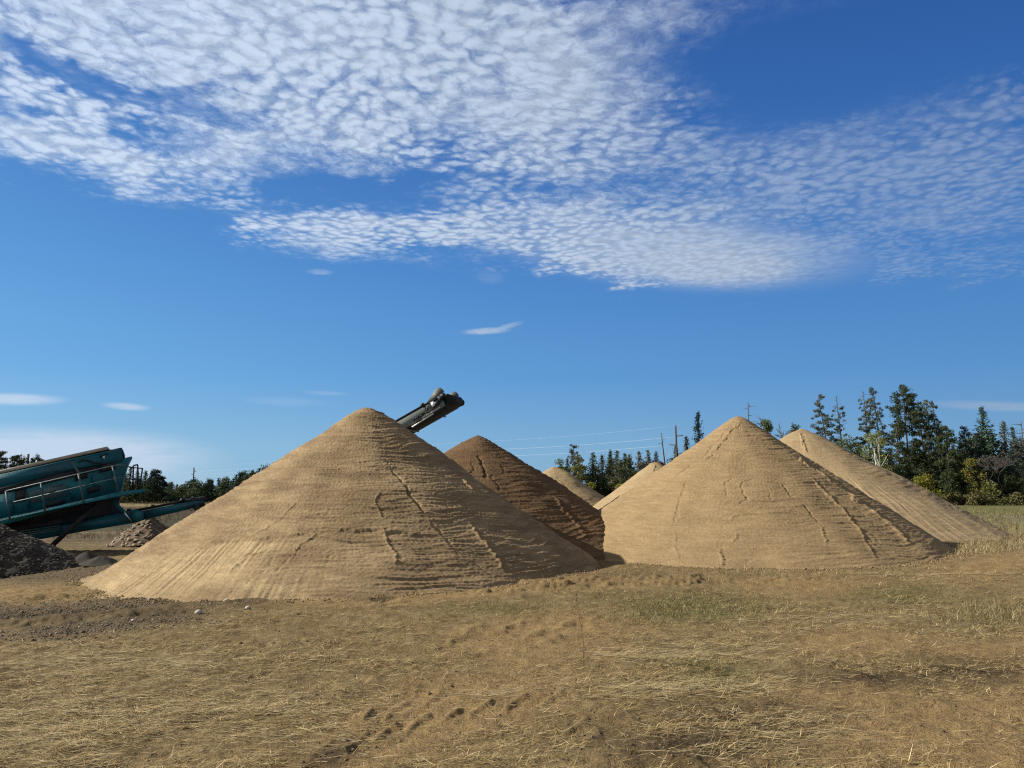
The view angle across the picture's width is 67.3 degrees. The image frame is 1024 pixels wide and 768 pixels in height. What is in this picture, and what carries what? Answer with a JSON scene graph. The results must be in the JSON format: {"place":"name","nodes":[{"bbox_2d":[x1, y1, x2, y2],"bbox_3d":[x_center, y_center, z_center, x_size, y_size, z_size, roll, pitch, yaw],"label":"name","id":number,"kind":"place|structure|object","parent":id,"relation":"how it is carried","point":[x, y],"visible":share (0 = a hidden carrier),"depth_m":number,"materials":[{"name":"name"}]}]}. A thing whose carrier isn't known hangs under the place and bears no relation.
{"place":"outdoors","nodes":[
{"label":"outdoors","id":0,"kind":"place"},
{"bbox_2d":[0,566,377,643],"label":"loose gravel","id":1,"kind":"structure","parent":0,"point":[65,627],"depth_m":10.55,"materials":[{"name":"gravel"}]},
{"bbox_2d":[0,500,1023,767],"bbox_3d":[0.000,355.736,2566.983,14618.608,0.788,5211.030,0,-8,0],"label":"ground","id":2,"kind":"structure","parent":0,"point":[550,630],"depth_m":7.48,"materials":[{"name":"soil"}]},
{"bbox_2d":[0,450,9,469],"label":"pine tree","id":3,"kind":"object","parent":2,"relation":"on","point":[3,460],"visible":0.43,"depth_m":119.50,"materials":[{"name":"green plant"}]},
{"bbox_2d":[7,454,28,467],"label":"pine tree","id":4,"kind":"object","parent":2,"relation":"on","point":[18,460],"visible":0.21,"depth_m":120.08,"materials":[{"name":"green plant"}]},
{"bbox_2d":[28,454,43,463],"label":"pine tree","id":5,"kind":"object","parent":2,"relation":"on","point":[37,458],"visible":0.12,"depth_m":121.30,"materials":[{"name":"green plant"}]},
{"bbox_2d":[0,524,80,578],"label":"gravel heap","id":6,"kind":"object","parent":2,"relation":"on","point":[21,554],"visible":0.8,"depth_m":19.55,"materials":[{"name":"gravel"}]},
{"bbox_2d":[74,551,96,563],"bbox_3d":[-11.494,4.695,20.778,0.940,0.336,0.940,0,-8,0],"label":"earth mound","id":7,"kind":"object","parent":2,"relation":"on","point":[83,557],"visible":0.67,"depth_m":20.61,"materials":[{"name":"grey gravel"}]},
{"bbox_2d":[79,556,117,565],"bbox_3d":[-10.750,4.612,20.108,1.008,0.236,1.008,0,-8,0],"label":"earth mound","id":8,"kind":"object","parent":2,"relation":"on","point":[100,560],"visible":0.96,"depth_m":19.87,"materials":[{"name":"grey gravel"}]},
{"bbox_2d":[0,447,207,545],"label":"screening machine","id":9,"kind":"object","parent":2,"relation":"on","point":[62,497],"visible":0.97,"depth_m":26.16,"materials":[{"name":"teal paint"}]},
{"bbox_2d":[49,502,206,542],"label":"brown grass","id":10,"kind":"structure","parent":2,"relation":"on","point":[161,518],"depth_m":37.36,"materials":[{"name":"plant"}]},
{"bbox_2d":[120,466,140,502],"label":"spruce tree","id":11,"kind":"object","parent":2,"relation":"on","point":[129,497],"visible":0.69,"depth_m":122.73,"materials":[{"name":"green plant"}]},
{"bbox_2d":[106,517,168,546],"bbox_3d":[-14.193,5.779,30.089,3.038,1.283,3.086,0,-8,0],"label":"cobble heap","id":12,"kind":"object","parent":2,"relation":"on","point":[142,532],"visible":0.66,"depth_m":29.29,"materials":[{"name":"stone"}]},
{"bbox_2d":[136,470,152,501],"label":"spruce tree","id":13,"kind":"object","parent":2,"relation":"on","point":[143,498],"visible":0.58,"depth_m":122.75,"materials":[{"name":"green plant"}]},
{"bbox_2d":[139,469,169,502],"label":"pine tree","id":14,"kind":"object","parent":2,"relation":"on","point":[156,482],"visible":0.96,"depth_m":120.43,"materials":[{"name":"green plant"}]},
{"bbox_2d":[160,486,178,501],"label":"young pine tree","id":15,"kind":"object","parent":2,"relation":"on","point":[163,499],"visible":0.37,"depth_m":131.26,"materials":[{"name":"green plant"}]},
{"bbox_2d":[165,481,177,501],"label":"young pine tree","id":16,"kind":"object","parent":2,"relation":"on","point":[169,499],"visible":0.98,"depth_m":128.68,"materials":[{"name":"green plant"}]},
{"bbox_2d":[172,480,194,500],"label":"young pine tree","id":17,"kind":"object","parent":2,"relation":"on","point":[188,484],"visible":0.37,"depth_m":134.59,"materials":[{"name":"green plant"}]},
{"bbox_2d":[181,480,206,499],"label":"young pine tree","id":18,"kind":"object","parent":2,"relation":"on","point":[196,490],"visible":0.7,"depth_m":127.92,"materials":[{"name":"green plant"}]},
{"bbox_2d":[201,480,215,501],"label":"young pine tree","id":19,"kind":"object","parent":2,"relation":"on","point":[208,492],"visible":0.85,"depth_m":128.34,"materials":[{"name":"green plant"}]},
{"bbox_2d":[203,478,217,501],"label":"young pine tree","id":20,"kind":"object","parent":2,"relation":"on","point":[212,486],"visible":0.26,"depth_m":136.56,"materials":[{"name":"green plant"}]},
{"bbox_2d":[212,476,234,497],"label":"young pine tree","id":21,"kind":"object","parent":2,"relation":"on","point":[223,486],"visible":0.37,"depth_m":130.78,"materials":[{"name":"green plant"}]},
{"bbox_2d":[228,474,239,491],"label":"young pine tree","id":22,"kind":"object","parent":2,"relation":"on","point":[235,479],"visible":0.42,"depth_m":127.90,"materials":[{"name":"green plant"}]},
{"bbox_2d":[230,470,248,489],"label":"young pine tree","id":23,"kind":"object","parent":2,"relation":"on","point":[241,474],"visible":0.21,"depth_m":128.83,"materials":[{"name":"green plant"}]},
{"bbox_2d":[231,470,256,485],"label":"young pine tree","id":24,"kind":"object","parent":2,"relation":"on","point":[246,478],"visible":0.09,"depth_m":128.13,"materials":[{"name":"green plant"}]},
{"bbox_2d":[80,407,599,601],"bbox_3d":[-3.422,2.615,17.928,12.872,4.146,12.843,0,-8,0],"label":"sand pile","id":25,"kind":"object","parent":2,"relation":"on","point":[366,502],"visible":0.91,"depth_m":14.37,"materials":[{"name":"beige sand"}]},
{"bbox_2d":[395,388,464,433],"bbox_3d":[-5.170,2.756,24.195,7.795,4.810,2.009,-3,-8,18],"label":"stacker conveyor","id":26,"kind":"object","parent":2,"relation":"on","point":[439,404],"visible":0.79,"depth_m":22.83,"materials":[{"name":"grey metal"}]},
{"bbox_2d":[0,583,1022,767],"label":"dark twigs","id":27,"kind":"object","parent":2,"relation":"on","point":[885,679],"visible":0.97,"depth_m":6.45,"materials":[{"name":"plant"}]},
{"bbox_2d":[5,572,1023,767],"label":"earth clods","id":28,"kind":"object","parent":2,"relation":"on","point":[664,747],"visible":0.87,"depth_m":5.64,"materials":[{"name":"soil"}]},
{"bbox_2d":[444,435,604,560],"bbox_3d":[-0.980,3.305,22.049,12.122,3.667,12.135,0,-8,0],"label":"sand pile","id":29,"kind":"object","parent":2,"relation":"on","point":[560,510],"visible":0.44,"depth_m":19.99,"materials":[{"name":"beige sand"}]},
{"bbox_2d":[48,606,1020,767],"bbox_3d":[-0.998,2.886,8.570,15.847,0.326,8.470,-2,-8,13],"label":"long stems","id":30,"kind":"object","parent":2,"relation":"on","point":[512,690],"visible":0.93,"depth_m":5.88,"materials":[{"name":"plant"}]},
{"bbox_2d":[66,534,1021,604],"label":"sand clods","id":31,"kind":"object","parent":2,"relation":"on","point":[584,572],"visible":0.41,"depth_m":15.34,"materials":[{"name":"sand"}]},
{"bbox_2d":[554,458,564,469],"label":"leafy tree","id":32,"kind":"object","parent":2,"relation":"on","point":[561,462],"visible":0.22,"depth_m":115.23,"materials":[{"name":"green plant"}]},
{"bbox_2d":[284,574,850,752],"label":"pebbles","id":33,"kind":"object","parent":2,"relation":"on","point":[547,703],"visible":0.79,"depth_m":5.95,"materials":[{"name":"stone"}]},
{"bbox_2d":[542,467,604,505],"bbox_3d":[3.603,8.945,64.379,12.181,4.015,12.159,0,-8,0],"label":"sand pile","id":34,"kind":"object","parent":2,"relation":"on","point":[576,486],"visible":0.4,"depth_m":62.48,"materials":[{"name":"beige sand"}]},
{"bbox_2d":[567,444,581,475],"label":"pine tree","id":35,"kind":"object","parent":2,"relation":"on","point":[572,460],"visible":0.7,"depth_m":117.36,"materials":[{"name":"green plant"}]},
{"bbox_2d":[570,454,586,480],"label":"leafy tree","id":36,"kind":"object","parent":2,"relation":"on","point":[579,466],"visible":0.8,"depth_m":113.07,"materials":[{"name":"green plant"}]},
{"bbox_2d":[575,591,589,662],"bbox_3d":[0.703,2.403,7.557,0.172,0.703,0.111,-2,-8,12],"label":"weed stalk","id":37,"kind":"object","parent":2,"relation":"on","point":[581,630],"visible":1,"depth_m":7.59,"materials":[{"name":"beige plant"}]},
{"bbox_2d":[584,452,604,495],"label":"spruce tree","id":38,"kind":"object","parent":2,"relation":"on","point":[593,474],"visible":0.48,"depth_m":113.02,"materials":[{"name":"green plant"}]},
{"bbox_2d":[594,466,607,490],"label":"spruce tree","id":39,"kind":"object","parent":2,"relation":"on","point":[604,479],"visible":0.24,"depth_m":114.59,"materials":[{"name":"green plant"}]},
{"bbox_2d":[596,454,612,496],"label":"spruce tree","id":40,"kind":"object","parent":2,"relation":"on","point":[605,488],"visible":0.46,"depth_m":116.05,"materials":[{"name":"green plant"}]},
{"bbox_2d":[604,449,616,486],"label":"spruce tree","id":41,"kind":"object","parent":2,"relation":"on","point":[610,454],"visible":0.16,"depth_m":118.47,"materials":[{"name":"green plant"}]},
{"bbox_2d":[605,457,616,495],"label":"spruce tree","id":42,"kind":"object","parent":2,"relation":"on","point":[611,463],"visible":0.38,"depth_m":116.35,"materials":[{"name":"green plant"}]},
{"bbox_2d":[613,450,621,471],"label":"spruce tree","id":43,"kind":"object","parent":2,"relation":"on","point":[617,453],"visible":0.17,"depth_m":120.40,"materials":[{"name":"green plant"}]},
{"bbox_2d":[606,460,630,488],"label":"leafy tree","id":44,"kind":"object","parent":2,"relation":"on","point":[613,480],"visible":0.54,"depth_m":109.01,"materials":[{"name":"green plant"}]},
{"bbox_2d":[620,453,630,476],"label":"spruce tree","id":45,"kind":"object","parent":2,"relation":"on","point":[624,459],"visible":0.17,"depth_m":117.39,"materials":[{"name":"green plant"}]},
{"bbox_2d":[593,462,662,509],"bbox_3d":[10.210,7.562,54.475,11.325,4.027,11.359,0,-8,0],"label":"sand pile","id":46,"kind":"object","parent":2,"relation":"on","point":[639,477],"visible":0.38,"depth_m":53.68,"materials":[{"name":"beige sand"}]},
{"bbox_2d":[624,454,634,477],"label":"spruce tree","id":47,"kind":"object","parent":2,"relation":"on","point":[630,462],"visible":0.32,"depth_m":114.33,"materials":[{"name":"green plant"}]},
{"bbox_2d":[634,451,642,472],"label":"spruce tree","id":48,"kind":"object","parent":2,"relation":"on","point":[639,457],"visible":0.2,"depth_m":116.34,"materials":[{"name":"green plant"}]},
{"bbox_2d":[636,460,648,468],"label":"bush","id":49,"kind":"object","parent":2,"relation":"on","point":[640,466],"visible":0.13,"depth_m":110.23,"materials":[{"name":"green plant"}]},
{"bbox_2d":[643,449,652,465],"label":"spruce tree","id":50,"kind":"object","parent":2,"relation":"on","point":[649,459],"visible":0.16,"depth_m":118.51,"materials":[{"name":"green plant"}]},
{"bbox_2d":[659,433,665,465],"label":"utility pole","id":51,"kind":"object","parent":2,"relation":"on","point":[664,464],"visible":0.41,"depth_m":102.61,"materials":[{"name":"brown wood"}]},
{"bbox_2d":[669,425,682,456],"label":"power pole","id":52,"kind":"object","parent":2,"relation":"on","point":[677,453],"visible":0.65,"depth_m":105.83,"materials":[{"name":"grey wood"}]},
{"bbox_2d":[681,436,689,452],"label":"spruce tree","id":53,"kind":"object","parent":2,"relation":"on","point":[686,440],"visible":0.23,"depth_m":105.75,"materials":[{"name":"green plant"}]},
{"bbox_2d":[396,582,977,688],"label":"green grass","id":54,"kind":"structure","parent":2,"relation":"on","point":[705,608],"depth_m":10.94,"materials":[{"name":"plant"}]},
{"bbox_2d":[691,411,703,446],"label":"spruce tree","id":55,"kind":"object","parent":2,"relation":"on","point":[697,429],"visible":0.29,"depth_m":104.03,"materials":[{"name":"green plant"}]},
{"bbox_2d":[760,419,773,433],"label":"leafy tree","id":56,"kind":"object","parent":2,"relation":"on","point":[766,425],"visible":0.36,"depth_m":94.81,"materials":[{"name":"green plant"}]},
{"bbox_2d":[598,416,956,569],"bbox_3d":[6.360,2.973,21.384,12.892,4.161,12.859,0,-8,0],"label":"sand pile","id":57,"kind":"object","parent":2,"relation":"on","point":[736,492],"visible":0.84,"depth_m":17.97,"materials":[{"name":"beige sand"}]},
{"bbox_2d":[542,522,1023,638],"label":"tall dry grass","id":58,"kind":"structure","parent":2,"relation":"on","point":[980,546],"depth_m":14.64,"materials":[{"name":"plant"}]},
{"bbox_2d":[756,415,816,437],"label":"bare tree","id":59,"kind":"object","parent":2,"relation":"on","point":[781,435],"visible":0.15,"depth_m":93.61,"materials":[{"name":"grey plant"}]},
{"bbox_2d":[810,394,837,441],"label":"pine tree","id":60,"kind":"object","parent":2,"relation":"on","point":[824,422],"visible":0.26,"depth_m":102.11,"materials":[{"name":"green plant"}]},
{"bbox_2d":[829,396,855,448],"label":"pine tree","id":61,"kind":"object","parent":2,"relation":"on","point":[838,429],"visible":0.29,"depth_m":103.14,"materials":[{"name":"green plant"}]},
{"bbox_2d":[836,434,865,456],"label":"leafy tree","id":62,"kind":"object","parent":2,"relation":"on","point":[848,446],"visible":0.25,"depth_m":91.47,"materials":[{"name":"green plant"}]},
{"bbox_2d":[852,391,891,465],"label":"pine tree","id":63,"kind":"object","parent":2,"relation":"on","point":[861,428],"visible":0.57,"depth_m":103.66,"materials":[{"name":"green plant"}]},
{"bbox_2d":[856,430,894,472],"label":"birch tree","id":64,"kind":"object","parent":2,"relation":"on","point":[877,442],"visible":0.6,"depth_m":94.55,"materials":[{"name":"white plant"}]},
{"bbox_2d":[863,386,895,464],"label":"pine tree","id":65,"kind":"object","parent":2,"relation":"on","point":[878,413],"visible":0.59,"depth_m":106.00,"materials":[{"name":"green plant"}]},
{"bbox_2d":[780,429,1011,540],"bbox_3d":[10.746,3.812,28.151,15.176,4.345,15.170,0,-8,0],"label":"sand pile","id":66,"kind":"object","parent":2,"relation":"on","point":[933,514],"visible":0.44,"depth_m":24.73,"materials":[{"name":"beige sand"}]},
{"bbox_2d":[891,464,904,476],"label":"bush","id":67,"kind":"object","parent":2,"relation":"on","point":[896,469],"visible":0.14,"depth_m":96.15,"materials":[{"name":"green plant"}]},
{"bbox_2d":[885,423,913,478],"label":"pine tree","id":68,"kind":"object","parent":2,"relation":"on","point":[901,449],"visible":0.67,"depth_m":98.48,"materials":[{"name":"green plant"}]},
{"bbox_2d":[885,384,925,478],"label":"pine tree","id":69,"kind":"object","parent":2,"relation":"on","point":[914,413],"visible":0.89,"depth_m":99.86,"materials":[{"name":"green plant"}]},
{"bbox_2d":[904,443,922,472],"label":"spruce tree","id":70,"kind":"object","parent":2,"relation":"on","point":[911,457],"visible":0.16,"depth_m":116.67,"materials":[{"name":"green plant"}]},
{"bbox_2d":[909,399,937,473],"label":"pine tree","id":71,"kind":"object","parent":2,"relation":"on","point":[921,454],"visible":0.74,"depth_m":102.53,"materials":[{"name":"green plant"}]},
{"bbox_2d":[914,444,933,475],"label":"spruce tree","id":72,"kind":"object","parent":2,"relation":"on","point":[923,470],"visible":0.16,"depth_m":111.98,"materials":[{"name":"green plant"}]},
{"bbox_2d":[911,473,944,495],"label":"yellow bush","id":73,"kind":"object","parent":2,"relation":"on","point":[923,481],"visible":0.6,"depth_m":88.65,"materials":[{"name":"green plant"}]},
{"bbox_2d":[919,400,942,471],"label":"pine tree","id":74,"kind":"object","parent":2,"relation":"on","point":[930,434],"visible":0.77,"depth_m":101.72,"materials":[{"name":"green plant"}]},
{"bbox_2d":[925,401,949,492],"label":"pine tree","id":75,"kind":"object","parent":2,"relation":"on","point":[931,403],"visible":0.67,"depth_m":101.08,"materials":[{"name":"green plant"}]},
{"bbox_2d":[931,464,950,490],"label":"spruce tree","id":76,"kind":"object","parent":2,"relation":"on","point":[936,473],"visible":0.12,"depth_m":98.72,"materials":[{"name":"green plant"}]},
{"bbox_2d":[941,494,954,504],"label":"bush","id":77,"kind":"object","parent":2,"relation":"on","point":[946,497],"visible":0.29,"depth_m":86.06,"materials":[{"name":"green plant"}]},
{"bbox_2d":[929,423,969,492],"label":"pine tree","id":78,"kind":"object","parent":2,"relation":"on","point":[951,453],"visible":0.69,"depth_m":96.31,"materials":[{"name":"green plant"}]},
{"bbox_2d":[940,492,958,502],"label":"bush","id":79,"kind":"object","parent":2,"relation":"on","point":[955,495],"visible":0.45,"depth_m":87.77,"materials":[{"name":"green plant"}]},
{"bbox_2d":[940,460,960,500],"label":"spruce tree","id":80,"kind":"object","parent":2,"relation":"on","point":[950,487],"visible":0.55,"depth_m":92.14,"materials":[{"name":"green plant"}]},
{"bbox_2d":[956,462,967,501],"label":"spruce tree","id":81,"kind":"object","parent":2,"relation":"on","point":[962,466],"visible":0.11,"depth_m":97.51,"materials":[{"name":"green plant"}]},
{"bbox_2d":[960,494,970,504],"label":"bush","id":82,"kind":"object","parent":2,"relation":"on","point":[965,498],"visible":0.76,"depth_m":87.77,"materials":[{"name":"green plant"}]},
{"bbox_2d":[956,426,977,474],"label":"pine tree","id":83,"kind":"object","parent":2,"relation":"on","point":[963,445],"visible":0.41,"depth_m":99.64,"materials":[{"name":"green plant"}]},
{"bbox_2d":[957,467,980,497],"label":"spruce tree","id":84,"kind":"object","parent":2,"relation":"on","point":[966,484],"visible":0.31,"depth_m":95.13,"materials":[{"name":"green plant"}]},
{"bbox_2d":[961,458,987,493],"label":"leafy tree","id":85,"kind":"object","parent":2,"relation":"on","point":[970,462],"visible":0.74,"depth_m":92.17,"materials":[{"name":"green plant"}]},
{"bbox_2d":[964,464,984,493],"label":"spruce tree","id":86,"kind":"object","parent":2,"relation":"on","point":[979,469],"visible":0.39,"depth_m":92.53,"materials":[{"name":"green plant"}]},
{"bbox_2d":[950,434,1001,473],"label":"spruce tree","id":87,"kind":"object","parent":2,"relation":"on","point":[974,442],"visible":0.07,"depth_m":110.07,"materials":[{"name":"green plant"}]},
{"bbox_2d":[964,491,988,505],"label":"bush","id":88,"kind":"object","parent":2,"relation":"on","point":[979,496],"visible":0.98,"depth_m":85.65,"materials":[{"name":"green plant"}]},
{"bbox_2d":[975,479,1000,501],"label":"bush","id":89,"kind":"object","parent":2,"relation":"on","point":[988,488],"visible":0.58,"depth_m":90.46,"materials":[{"name":"green plant"}]},
{"bbox_2d":[968,405,1013,499],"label":"spruce tree","id":90,"kind":"object","parent":2,"relation":"on","point":[985,448],"visible":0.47,"depth_m":97.45,"materials":[{"name":"green plant"}]},
{"bbox_2d":[958,504,1023,537],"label":"field grass","id":91,"kind":"structure","parent":2,"relation":"on","point":[986,517],"depth_m":45.11,"materials":[{"name":"plant"}]},
{"bbox_2d":[985,494,998,504],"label":"bush","id":92,"kind":"object","parent":2,"relation":"on","point":[992,497],"visible":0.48,"depth_m":87.50,"materials":[{"name":"green plant"}]},
{"bbox_2d":[972,451,1020,497],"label":"bare tree","id":93,"kind":"object","parent":2,"relation":"on","point":[992,460],"visible":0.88,"depth_m":93.12,"materials":[{"name":"grey plant"}]},
{"bbox_2d":[992,496,1009,504],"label":"bush","id":94,"kind":"object","parent":2,"relation":"on","point":[1005,501],"visible":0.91,"depth_m":86.03,"materials":[{"name":"green plant"}]},
{"bbox_2d":[995,473,1009,501],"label":"spruce tree","id":95,"kind":"object","parent":2,"relation":"on","point":[1002,481],"visible":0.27,"depth_m":95.42,"materials":[{"name":"green plant"}]},
{"bbox_2d":[999,471,1014,501],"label":"spruce tree","id":96,"kind":"object","parent":2,"relation":"on","point":[1006,489],"visible":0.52,"depth_m":92.77,"materials":[{"name":"green plant"}]},
{"bbox_2d":[995,421,1023,492],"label":"spruce tree","id":97,"kind":"object","parent":2,"relation":"on","point":[1009,469],"visible":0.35,"depth_m":99.36,"materials":[{"name":"green plant"}]},
{"bbox_2d":[1006,473,1023,500],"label":"spruce tree","id":98,"kind":"object","parent":2,"relation":"on","point":[1013,486],"visible":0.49,"depth_m":92.40,"materials":[{"name":"green plant"}]},
{"bbox_2d":[1008,491,1022,504],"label":"bush","id":99,"kind":"object","parent":2,"relation":"on","point":[1015,497],"visible":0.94,"depth_m":86.52,"materials":[{"name":"green plant"}]},
{"bbox_2d":[1008,427,1023,489],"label":"spruce tree","id":100,"kind":"object","parent":2,"relation":"on","point":[1013,436],"visible":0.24,"depth_m":103.64,"materials":[{"name":"green plant"}]},
{"bbox_2d":[1009,421,1023,471],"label":"bare tree","id":101,"kind":"object","parent":2,"relation":"on","point":[1022,433],"visible":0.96,"depth_m":96.86,"materials":[{"name":"grey plant"}]},
{"bbox_2d":[1011,437,1023,471],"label":"spruce tree","id":102,"kind":"object","parent":2,"relation":"on","point":[1020,446],"visible":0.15,"depth_m":110.07,"materials":[{"name":"green plant"}]},
{"bbox_2d":[1015,470,1023,495],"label":"spruce tree","id":103,"kind":"object","parent":2,"relation":"on","point":[1021,482],"visible":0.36,"depth_m":94.54,"materials":[{"name":"green plant"}]},
{"bbox_2d":[0,0,1023,488],"label":"sky","id":104,"kind":"structure","parent":0,"point":[232,231],"materials":[{"name":"blue"}]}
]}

